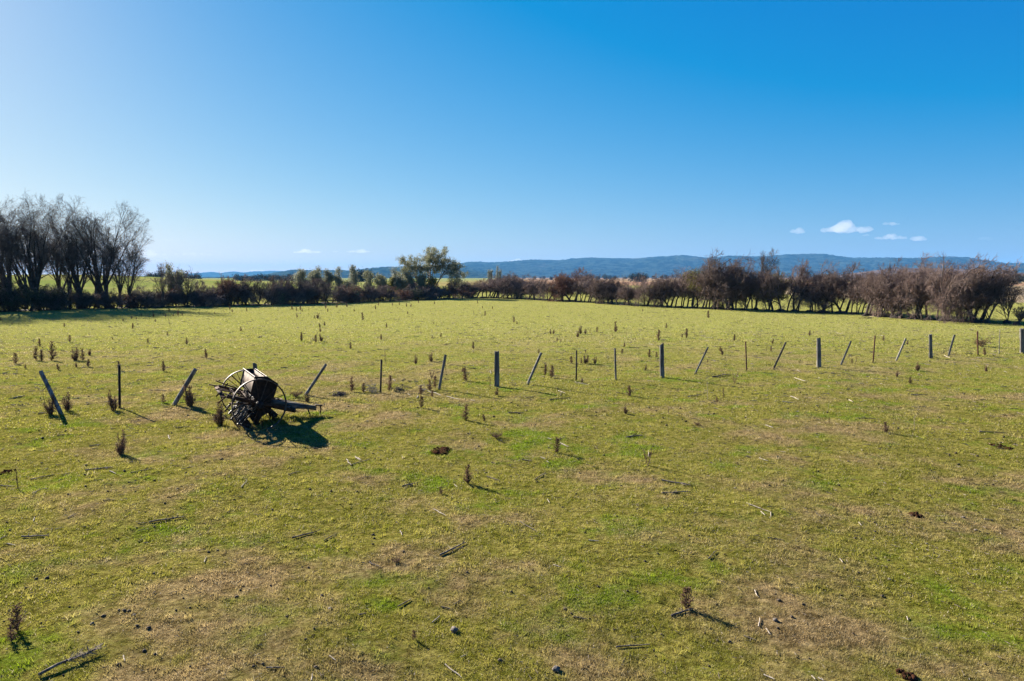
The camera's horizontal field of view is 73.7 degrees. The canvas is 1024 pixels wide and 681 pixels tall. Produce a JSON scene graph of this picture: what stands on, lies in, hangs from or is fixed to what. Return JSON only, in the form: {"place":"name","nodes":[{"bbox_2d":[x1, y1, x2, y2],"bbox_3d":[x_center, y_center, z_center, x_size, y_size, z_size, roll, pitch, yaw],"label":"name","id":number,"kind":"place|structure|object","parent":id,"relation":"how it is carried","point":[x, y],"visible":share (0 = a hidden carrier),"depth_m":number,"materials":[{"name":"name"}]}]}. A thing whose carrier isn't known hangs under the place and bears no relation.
{"place":"outdoors","nodes":[
{"label":"outdoors","id":0,"kind":"place"},
{"bbox_2d":[188,271,279,276],"bbox_3d":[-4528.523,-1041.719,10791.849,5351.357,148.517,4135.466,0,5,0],"label":"mountains","id":1,"kind":"structure","parent":0,"point":[213,274],"depth_m":10811.74,"materials":[{"name":"blue"}]},
{"bbox_2d":[202,266,506,277],"bbox_3d":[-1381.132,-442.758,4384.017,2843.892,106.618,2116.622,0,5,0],"label":"wooded ridge","id":2,"kind":"structure","parent":0,"point":[386,272],"depth_m":4387.91,"materials":[{"name":"blue"}]},
{"bbox_2d":[0,274,1023,680],"bbox_3d":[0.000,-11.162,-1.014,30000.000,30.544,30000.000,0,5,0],"label":"ground","id":3,"kind":"structure","parent":0,"point":[118,642],"depth_m":12.41,"materials":[{"name":"green plant"}]},
{"bbox_2d":[0,281,26,311],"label":"leafy bush","id":4,"kind":"object","parent":3,"relation":"on","point":[7,302],"visible":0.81,"depth_m":81.66,"materials":[{"name":"green plant"}]},
{"bbox_2d":[0,210,31,309],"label":"bare tree","id":5,"kind":"object","parent":3,"relation":"on","point":[19,280],"visible":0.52,"depth_m":85.42,"materials":[{"name":"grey plant"}]},
{"bbox_2d":[0,281,31,311],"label":"shrub","id":6,"kind":"object","parent":3,"relation":"on","point":[13,289],"visible":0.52,"depth_m":81.87,"materials":[{"name":"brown plant"}]},
{"bbox_2d":[7,602,27,630],"bbox_3d":[-5.619,3.139,7.745,0.204,0.329,0.218,-1,5,-14],"label":"dead weed","id":7,"kind":"object","parent":3,"relation":"on","point":[16,610],"visible":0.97,"depth_m":7.73,"materials":[{"name":"brown plant"}]},
{"bbox_2d":[0,194,37,307],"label":"bare tree","id":8,"kind":"object","parent":3,"relation":"on","point":[5,266],"visible":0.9,"depth_m":83.53,"materials":[{"name":"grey plant"}]},
{"bbox_2d":[9,284,52,311],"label":"leafy bush","id":9,"kind":"object","parent":3,"relation":"on","point":[28,300],"visible":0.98,"depth_m":82.33,"materials":[{"name":"green plant"}]},
{"bbox_2d":[0,277,66,311],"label":"shrub","id":10,"kind":"object","parent":3,"relation":"on","point":[43,304],"visible":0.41,"depth_m":84.29,"materials":[{"name":"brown plant"}]},
{"bbox_2d":[0,190,92,309],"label":"bare tree","id":11,"kind":"object","parent":3,"relation":"on","point":[42,251],"visible":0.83,"depth_m":85.89,"materials":[{"name":"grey plant"}]},
{"bbox_2d":[43,393,56,414],"bbox_3d":[-13.546,1.871,19.996,0.376,0.648,0.363,0,5,-1],"label":"dead weed","id":12,"kind":"object","parent":3,"relation":"on","point":[50,409],"visible":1,"depth_m":19.97,"materials":[{"name":"brown plant"}]},
{"bbox_2d":[29,283,72,310],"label":"shrub","id":13,"kind":"object","parent":3,"relation":"on","point":[54,302],"visible":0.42,"depth_m":86.11,"materials":[{"name":"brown plant"}]},
{"bbox_2d":[39,370,63,414],"bbox_3d":[-13.558,1.647,20.167,1.198,1.499,0.110,3,6,28],"label":"fence post","id":14,"kind":"object","parent":3,"relation":"on","point":[49,389],"visible":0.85,"depth_m":20.18,"materials":[{"name":"grey wood"}]},
{"bbox_2d":[42,287,79,310],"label":"leafy bush","id":15,"kind":"object","parent":3,"relation":"on","point":[59,295],"visible":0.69,"depth_m":85.68,"materials":[{"name":"green plant"}]},
{"bbox_2d":[37,216,85,288],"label":"bare tree","id":16,"kind":"object","parent":3,"relation":"on","point":[57,278],"visible":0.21,"depth_m":90.39,"materials":[{"name":"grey plant"}]},
{"bbox_2d":[46,220,90,308],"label":"bare tree","id":17,"kind":"object","parent":3,"relation":"on","point":[69,281],"visible":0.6,"depth_m":89.60,"materials":[{"name":"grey plant"}]},
{"bbox_2d":[38,642,104,675],"bbox_3d":[-4.554,3.246,7.077,0.216,0.126,0.650,5,7,42],"label":"fallen branch","id":18,"kind":"object","parent":3,"relation":"on","point":[79,654],"visible":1,"depth_m":7.07,"materials":[{"name":"grey wood"}]},
{"bbox_2d":[31,192,121,307],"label":"bare tree","id":19,"kind":"object","parent":3,"relation":"on","point":[76,283],"visible":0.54,"depth_m":90.69,"materials":[{"name":"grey plant"}]},
{"bbox_2d":[70,288,100,308],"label":"shrub","id":20,"kind":"object","parent":3,"relation":"on","point":[82,302],"visible":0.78,"depth_m":89.09,"materials":[{"name":"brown plant"}]},
{"bbox_2d":[50,194,135,307],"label":"bare tree","id":21,"kind":"object","parent":3,"relation":"on","point":[92,277],"visible":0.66,"depth_m":91.54,"materials":[{"name":"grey plant"}]},
{"bbox_2d":[53,201,150,307],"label":"bare tree","id":22,"kind":"object","parent":3,"relation":"on","point":[106,282],"visible":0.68,"depth_m":92.53,"materials":[{"name":"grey plant"}]},
{"bbox_2d":[86,291,129,308],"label":"shrub","id":23,"kind":"object","parent":3,"relation":"on","point":[101,304],"visible":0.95,"depth_m":89.71,"materials":[{"name":"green plant"}]},
{"bbox_2d":[99,288,140,308],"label":"shrub","id":24,"kind":"object","parent":3,"relation":"on","point":[127,299],"visible":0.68,"depth_m":91.78,"materials":[{"name":"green plant"}]},
{"bbox_2d":[115,429,127,454],"bbox_3d":[-8.969,2.335,15.663,0.271,0.600,0.274,-2,6,-23],"label":"dead weed","id":25,"kind":"object","parent":3,"relation":"on","point":[121,448],"visible":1,"depth_m":15.65,"materials":[{"name":"brown plant"}]},
{"bbox_2d":[92,226,153,306],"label":"bare tree","id":26,"kind":"object","parent":3,"relation":"on","point":[116,281],"visible":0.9,"depth_m":92.06,"materials":[{"name":"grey plant"}]},
{"bbox_2d":[112,241,152,306],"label":"bare tree","id":27,"kind":"object","parent":3,"relation":"on","point":[132,278],"visible":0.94,"depth_m":92.80,"materials":[{"name":"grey plant"}]},
{"bbox_2d":[121,289,167,307],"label":"shrub","id":28,"kind":"object","parent":3,"relation":"on","point":[146,299],"visible":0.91,"depth_m":93.02,"materials":[{"name":"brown plant"}]},
{"bbox_2d":[152,263,181,306],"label":"bare tree","id":29,"kind":"object","parent":3,"relation":"on","point":[161,281],"visible":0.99,"depth_m":95.24,"materials":[{"name":"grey plant"}]},
{"bbox_2d":[163,260,185,305],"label":"gum tree","id":30,"kind":"object","parent":3,"relation":"on","point":[169,272],"visible":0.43,"depth_m":100.00,"materials":[{"name":"green plant"}]},
{"bbox_2d":[172,368,196,404],"bbox_3d":[-10.385,1.578,21.545,0.994,1.427,0.104,0,5,2],"label":"fence post","id":31,"kind":"object","parent":3,"relation":"on","point":[182,390],"visible":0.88,"depth_m":21.50,"materials":[{"name":"grey wood"}]},
{"bbox_2d":[164,284,205,306],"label":"shrub","id":32,"kind":"object","parent":3,"relation":"on","point":[194,297],"visible":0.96,"depth_m":96.04,"materials":[{"name":"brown plant"}]},
{"bbox_2d":[172,269,198,305],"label":"bare tree","id":33,"kind":"object","parent":3,"relation":"on","point":[187,281],"visible":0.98,"depth_m":96.54,"materials":[{"name":"grey plant"}]},
{"bbox_2d":[181,379,196,405],"bbox_3d":[-10.148,1.645,21.500,0.476,0.889,0.524,-3,4,-21],"label":"dead weed","id":34,"kind":"object","parent":3,"relation":"on","point":[189,400],"visible":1,"depth_m":21.45,"materials":[{"name":"brown plant"}]},
{"bbox_2d":[188,285,228,306],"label":"shrub","id":35,"kind":"object","parent":3,"relation":"on","point":[209,297],"visible":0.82,"depth_m":97.23,"materials":[{"name":"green plant"}]},
{"bbox_2d":[213,399,225,425],"bbox_3d":[-8.066,2.004,18.819,0.377,0.725,0.453,2,6,19],"label":"dead weed","id":36,"kind":"object","parent":3,"relation":"on","point":[219,419],"visible":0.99,"depth_m":18.79,"materials":[{"name":"brown plant"}]},
{"bbox_2d":[208,272,241,305],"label":"shrub","id":37,"kind":"object","parent":3,"relation":"on","point":[231,287],"visible":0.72,"depth_m":98.95,"materials":[{"name":"brown plant"}]},
{"bbox_2d":[233,277,273,304],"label":"shrub","id":38,"kind":"object","parent":3,"relation":"on","point":[259,290],"visible":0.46,"depth_m":101.72,"materials":[{"name":"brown plant"}]},
{"bbox_2d":[209,368,321,430],"bbox_3d":[-6.878,1.591,19.350,2.951,1.492,2.462,-3,6,-30],"label":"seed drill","id":39,"kind":"object","parent":3,"relation":"on","point":[257,402],"visible":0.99,"depth_m":18.51,"materials":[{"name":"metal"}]},
{"bbox_2d":[234,274,296,304],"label":"shrub","id":40,"kind":"object","parent":3,"relation":"on","point":[275,288],"visible":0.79,"depth_m":101.17,"materials":[{"name":"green plant"}]},
{"bbox_2d":[261,274,306,304],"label":"shrub","id":41,"kind":"object","parent":3,"relation":"on","point":[287,283],"visible":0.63,"depth_m":104.28,"materials":[{"name":"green plant"}]},
{"bbox_2d":[278,275,319,304],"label":"shrub","id":42,"kind":"object","parent":3,"relation":"on","point":[311,292],"visible":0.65,"depth_m":105.25,"materials":[{"name":"brown plant"}]},
{"bbox_2d":[291,268,321,287],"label":"gum tree","id":43,"kind":"object","parent":3,"relation":"on","point":[300,274],"visible":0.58,"depth_m":127.15,"materials":[{"name":"green plant"}]},
{"bbox_2d":[298,277,335,303],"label":"shrub","id":44,"kind":"object","parent":3,"relation":"on","point":[326,290],"visible":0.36,"depth_m":107.81,"materials":[{"name":"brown plant"}]},
{"bbox_2d":[307,265,333,288],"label":"gum tree","id":45,"kind":"object","parent":3,"relation":"on","point":[328,277],"visible":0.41,"depth_m":129.73,"materials":[{"name":"green plant"}]},
{"bbox_2d":[312,278,356,302],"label":"shrub","id":46,"kind":"object","parent":3,"relation":"on","point":[339,295],"visible":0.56,"depth_m":110.30,"materials":[{"name":"brown plant"}]},
{"bbox_2d":[330,264,359,289],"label":"gum tree","id":47,"kind":"object","parent":3,"relation":"on","point":[338,279],"visible":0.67,"depth_m":130.08,"materials":[{"name":"green plant"}]},
{"bbox_2d":[331,285,366,302],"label":"shrub","id":48,"kind":"object","parent":3,"relation":"on","point":[354,300],"visible":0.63,"depth_m":111.92,"materials":[{"name":"brown plant"}]},
{"bbox_2d":[351,283,384,301],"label":"shrub","id":49,"kind":"object","parent":3,"relation":"on","point":[370,295],"visible":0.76,"depth_m":117.01,"materials":[{"name":"brown plant"}]},
{"bbox_2d":[361,270,388,288],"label":"gum tree","id":50,"kind":"object","parent":3,"relation":"on","point":[380,280],"visible":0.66,"depth_m":133.37,"materials":[{"name":"green plant"}]},
{"bbox_2d":[372,284,399,300],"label":"shrub","id":51,"kind":"object","parent":3,"relation":"on","point":[379,298],"visible":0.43,"depth_m":119.57,"materials":[{"name":"brown plant"}]},
{"bbox_2d":[384,286,412,300],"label":"shrub","id":52,"kind":"object","parent":3,"relation":"on","point":[400,293],"visible":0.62,"depth_m":123.38,"materials":[{"name":"brown plant"}]},
{"bbox_2d":[389,268,413,290],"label":"gum tree","id":53,"kind":"object","parent":3,"relation":"on","point":[399,282],"visible":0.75,"depth_m":134.16,"materials":[{"name":"green plant"}]},
{"bbox_2d":[404,271,428,297],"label":"gum tree","id":54,"kind":"object","parent":3,"relation":"on","point":[420,280],"visible":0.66,"depth_m":133.83,"materials":[{"name":"green plant"}]},
{"bbox_2d":[400,287,439,299],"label":"shrub","id":55,"kind":"object","parent":3,"relation":"on","point":[424,297],"visible":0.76,"depth_m":126.61,"materials":[{"name":"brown plant"}]},
{"bbox_2d":[392,244,468,287],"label":"gum tree","id":56,"kind":"object","parent":3,"relation":"on","point":[430,258],"visible":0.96,"depth_m":137.28,"materials":[{"name":"green plant"}]},
{"bbox_2d":[436,281,473,298],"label":"shrub","id":57,"kind":"object","parent":3,"relation":"on","point":[451,289],"visible":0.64,"depth_m":135.28,"materials":[{"name":"brown plant"}]},
{"bbox_2d":[470,275,503,297],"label":"hawthorn","id":58,"kind":"object","parent":3,"relation":"on","point":[485,288],"visible":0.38,"depth_m":141.89,"materials":[{"name":"brown plant"}]},
{"bbox_2d":[494,351,498,386],"bbox_3d":[-0.561,1.171,25.203,0.175,1.571,0.148,3,6,28],"label":"fence post","id":59,"kind":"object","parent":3,"relation":"on","point":[496,373],"visible":0.87,"depth_m":25.15,"materials":[{"name":"grey wood"}]},
{"bbox_2d":[492,270,530,298],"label":"hawthorn","id":60,"kind":"object","parent":3,"relation":"on","point":[507,279],"visible":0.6,"depth_m":134.29,"materials":[{"name":"brown plant"}]},
{"bbox_2d":[0,304,1023,680],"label":"twig litter","id":61,"kind":"object","parent":3,"relation":"on","point":[504,442],"visible":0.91,"depth_m":20.90,"materials":[{"name":"brown wood"}]},
{"bbox_2d":[0,307,1023,680],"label":"straw litter","id":62,"kind":"object","parent":3,"relation":"on","point":[522,399],"visible":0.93,"depth_m":21.59,"materials":[{"name":"beige plant"}]},
{"bbox_2d":[1,326,1023,680],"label":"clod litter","id":63,"kind":"object","parent":3,"relation":"on","point":[537,482],"visible":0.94,"depth_m":13.05,"materials":[{"name":"brown soil"}]},
{"bbox_2d":[504,276,534,298],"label":"hawthorn","id":64,"kind":"object","parent":3,"relation":"on","point":[520,290],"visible":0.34,"depth_m":132.30,"materials":[{"name":"brown plant"}]},
{"bbox_2d":[510,275,553,299],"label":"hawthorn","id":65,"kind":"object","parent":3,"relation":"on","point":[526,286],"visible":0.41,"depth_m":129.32,"materials":[{"name":"brown plant"}]},
{"bbox_2d":[524,279,546,299],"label":"hawthorn","id":66,"kind":"object","parent":3,"relation":"on","point":[535,293],"visible":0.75,"depth_m":126.44,"materials":[{"name":"brown plant"}]},
{"bbox_2d":[55,352,1023,431],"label":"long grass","id":67,"kind":"structure","parent":3,"relation":"on","point":[300,417],"depth_m":19.63,"materials":[{"name":"green plant"}]},
{"bbox_2d":[536,275,566,300],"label":"hawthorn","id":68,"kind":"object","parent":3,"relation":"on","point":[545,287],"visible":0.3,"depth_m":121.91,"materials":[{"name":"brown plant"}]},
{"bbox_2d":[545,266,589,301],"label":"hawthorn","id":69,"kind":"object","parent":3,"relation":"on","point":[564,283],"visible":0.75,"depth_m":117.94,"materials":[{"name":"brown plant"}]},
{"bbox_2d":[568,270,596,301],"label":"hawthorn","id":70,"kind":"object","parent":3,"relation":"on","point":[579,288],"visible":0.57,"depth_m":115.10,"materials":[{"name":"brown plant"}]},
{"bbox_2d":[584,273,621,304],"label":"hawthorn","id":71,"kind":"object","parent":3,"relation":"on","point":[600,293],"visible":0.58,"depth_m":106.88,"materials":[{"name":"brown plant"}]},
{"bbox_2d":[593,276,630,303],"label":"hawthorn","id":72,"kind":"object","parent":3,"relation":"on","point":[609,282],"visible":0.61,"depth_m":106.54,"materials":[{"name":"brown plant"}]},
{"bbox_2d":[607,282,641,304],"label":"hawthorn","id":73,"kind":"object","parent":3,"relation":"on","point":[625,298],"visible":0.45,"depth_m":102.01,"materials":[{"name":"brown plant"}]},
{"bbox_2d":[615,278,652,305],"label":"hawthorn","id":74,"kind":"object","parent":3,"relation":"on","point":[628,293],"visible":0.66,"depth_m":100.28,"materials":[{"name":"brown plant"}]},
{"bbox_2d":[631,272,664,306],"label":"hawthorn","id":75,"kind":"object","parent":3,"relation":"on","point":[646,286],"visible":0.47,"depth_m":96.71,"materials":[{"name":"brown plant"}]},
{"bbox_2d":[643,270,683,307],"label":"hawthorn","id":76,"kind":"object","parent":3,"relation":"on","point":[661,290],"visible":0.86,"depth_m":94.94,"materials":[{"name":"brown plant"}]},
{"bbox_2d":[666,266,702,307],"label":"hawthorn","id":77,"kind":"object","parent":3,"relation":"on","point":[680,290],"visible":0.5,"depth_m":93.27,"materials":[{"name":"brown plant"}]},
{"bbox_2d":[678,586,694,608],"bbox_3d":[2.125,3.126,8.304,0.188,0.309,0.203,4,11,7],"label":"dead weed","id":78,"kind":"object","parent":3,"relation":"on","point":[686,599],"visible":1,"depth_m":8.30,"materials":[{"name":"brown plant"}]},
{"bbox_2d":[681,264,720,307],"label":"hawthorn","id":79,"kind":"object","parent":3,"relation":"on","point":[694,286],"visible":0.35,"depth_m":91.73,"materials":[{"name":"brown plant"}]},
{"bbox_2d":[688,247,758,310],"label":"hawthorn","id":80,"kind":"object","parent":3,"relation":"on","point":[711,273],"visible":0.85,"depth_m":86.51,"materials":[{"name":"brown plant"}]},
{"bbox_2d":[707,259,753,309],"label":"hawthorn","id":81,"kind":"object","parent":3,"relation":"on","point":[727,305],"visible":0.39,"depth_m":87.03,"materials":[{"name":"brown plant"}]},
{"bbox_2d":[718,259,773,309],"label":"hawthorn","id":82,"kind":"object","parent":3,"relation":"on","point":[755,282],"visible":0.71,"depth_m":85.32,"materials":[{"name":"brown plant"}]},
{"bbox_2d":[753,248,778,309],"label":"bare tree","id":83,"kind":"object","parent":3,"relation":"on","point":[762,265],"visible":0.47,"depth_m":86.58,"materials":[{"name":"brown plant"}]},
{"bbox_2d":[751,271,793,310],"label":"hawthorn","id":84,"kind":"object","parent":3,"relation":"on","point":[784,295],"visible":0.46,"depth_m":84.06,"materials":[{"name":"brown plant"}]},
{"bbox_2d":[755,259,829,311],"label":"hawthorn","id":85,"kind":"object","parent":3,"relation":"on","point":[768,282],"visible":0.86,"depth_m":82.14,"materials":[{"name":"brown plant"}]},
{"bbox_2d":[779,257,838,312],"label":"hawthorn","id":86,"kind":"object","parent":3,"relation":"on","point":[814,291],"visible":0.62,"depth_m":81.38,"materials":[{"name":"brown plant"}]},
{"bbox_2d":[792,269,850,311],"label":"hawthorn","id":87,"kind":"object","parent":3,"relation":"on","point":[823,276],"visible":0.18,"depth_m":81.94,"materials":[{"name":"brown plant"}]},
{"bbox_2d":[815,280,838,312],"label":"bare tree","id":88,"kind":"object","parent":3,"relation":"on","point":[824,297],"visible":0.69,"depth_m":79.58,"materials":[{"name":"brown plant"}]},
{"bbox_2d":[811,259,864,313],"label":"hawthorn","id":89,"kind":"object","parent":3,"relation":"on","point":[838,286],"visible":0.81,"depth_m":78.43,"materials":[{"name":"brown plant"}]},
{"bbox_2d":[839,269,876,314],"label":"hawthorn","id":90,"kind":"object","parent":3,"relation":"on","point":[854,295],"visible":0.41,"depth_m":75.67,"materials":[{"name":"brown plant"}]},
{"bbox_2d":[858,257,903,315],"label":"hawthorn","id":91,"kind":"object","parent":3,"relation":"on","point":[870,310],"visible":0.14,"depth_m":72.77,"materials":[{"name":"brown plant"}]},
{"bbox_2d":[858,266,915,317],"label":"hawthorn","id":92,"kind":"object","parent":3,"relation":"on","point":[875,292],"visible":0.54,"depth_m":69.89,"materials":[{"name":"brown plant"}]},
{"bbox_2d":[861,263,934,317],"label":"hawthorn","id":93,"kind":"object","parent":3,"relation":"on","point":[894,284],"visible":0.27,"depth_m":69.04,"materials":[{"name":"brown plant"}]},
{"bbox_2d":[895,668,917,680],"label":"soil scrape","id":94,"kind":"object","parent":3,"relation":"on","point":[910,675],"visible":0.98,"depth_m":6.88,"materials":[{"name":"brown soil"}]},
{"bbox_2d":[877,253,966,318],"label":"hawthorn","id":95,"kind":"object","parent":3,"relation":"on","point":[920,269],"visible":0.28,"depth_m":66.64,"materials":[{"name":"brown plant"}]},
{"bbox_2d":[891,262,966,322],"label":"hawthorn","id":96,"kind":"object","parent":3,"relation":"on","point":[918,304],"visible":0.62,"depth_m":65.80,"materials":[{"name":"brown plant"}]},
{"bbox_2d":[922,252,998,322],"bbox_3d":[41.181,-4.726,63.215,6.005,7.186,8.293,2,6,20],"label":"hawthorn","id":97,"kind":"object","parent":3,"relation":"on","point":[953,280],"visible":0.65,"depth_m":61.70,"materials":[{"name":"brown plant"}]},
{"bbox_2d":[918,261,1023,322],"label":"hawthorn","id":98,"kind":"object","parent":3,"relation":"on","point":[982,300],"visible":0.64,"depth_m":61.47,"materials":[{"name":"brown plant"}]},
{"bbox_2d":[927,258,1023,321],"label":"hawthorn","id":99,"kind":"object","parent":3,"relation":"on","point":[1009,269],"visible":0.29,"depth_m":61.32,"materials":[{"name":"brown plant"}]},
{"bbox_2d":[971,264,1023,322],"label":"bare tree","id":100,"kind":"object","parent":3,"relation":"on","point":[987,320],"visible":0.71,"depth_m":60.72,"materials":[{"name":"brown plant"}]},
{"bbox_2d":[993,284,1023,323],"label":"bare tree","id":101,"kind":"object","parent":3,"relation":"on","point":[1010,305],"visible":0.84,"depth_m":60.53,"materials":[{"name":"brown plant"}]},
{"bbox_2d":[1011,306,1023,324],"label":"bare tree","id":102,"kind":"object","parent":3,"relation":"on","point":[1019,314],"visible":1,"depth_m":58.69,"materials":[{"name":"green plant"}]},
{"bbox_2d":[0,0,1023,275],"label":"sky","id":103,"kind":"structure","parent":0,"point":[249,135],"materials":[{"name":"blue"}]},
{"bbox_2d":[446,254,1023,277],"bbox_3d":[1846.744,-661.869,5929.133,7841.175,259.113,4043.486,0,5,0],"label":"hills","id":104,"kind":"structure","parent":0,"point":[658,265],"depth_m":6401.19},
{"bbox_2d":[810,268,1023,278],"bbox_3d":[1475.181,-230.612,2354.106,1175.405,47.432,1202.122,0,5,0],"label":"foothill","id":105,"kind":"structure","parent":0,"point":[913,269],"depth_m":2377.58,"materials":[{"name":"blue"}]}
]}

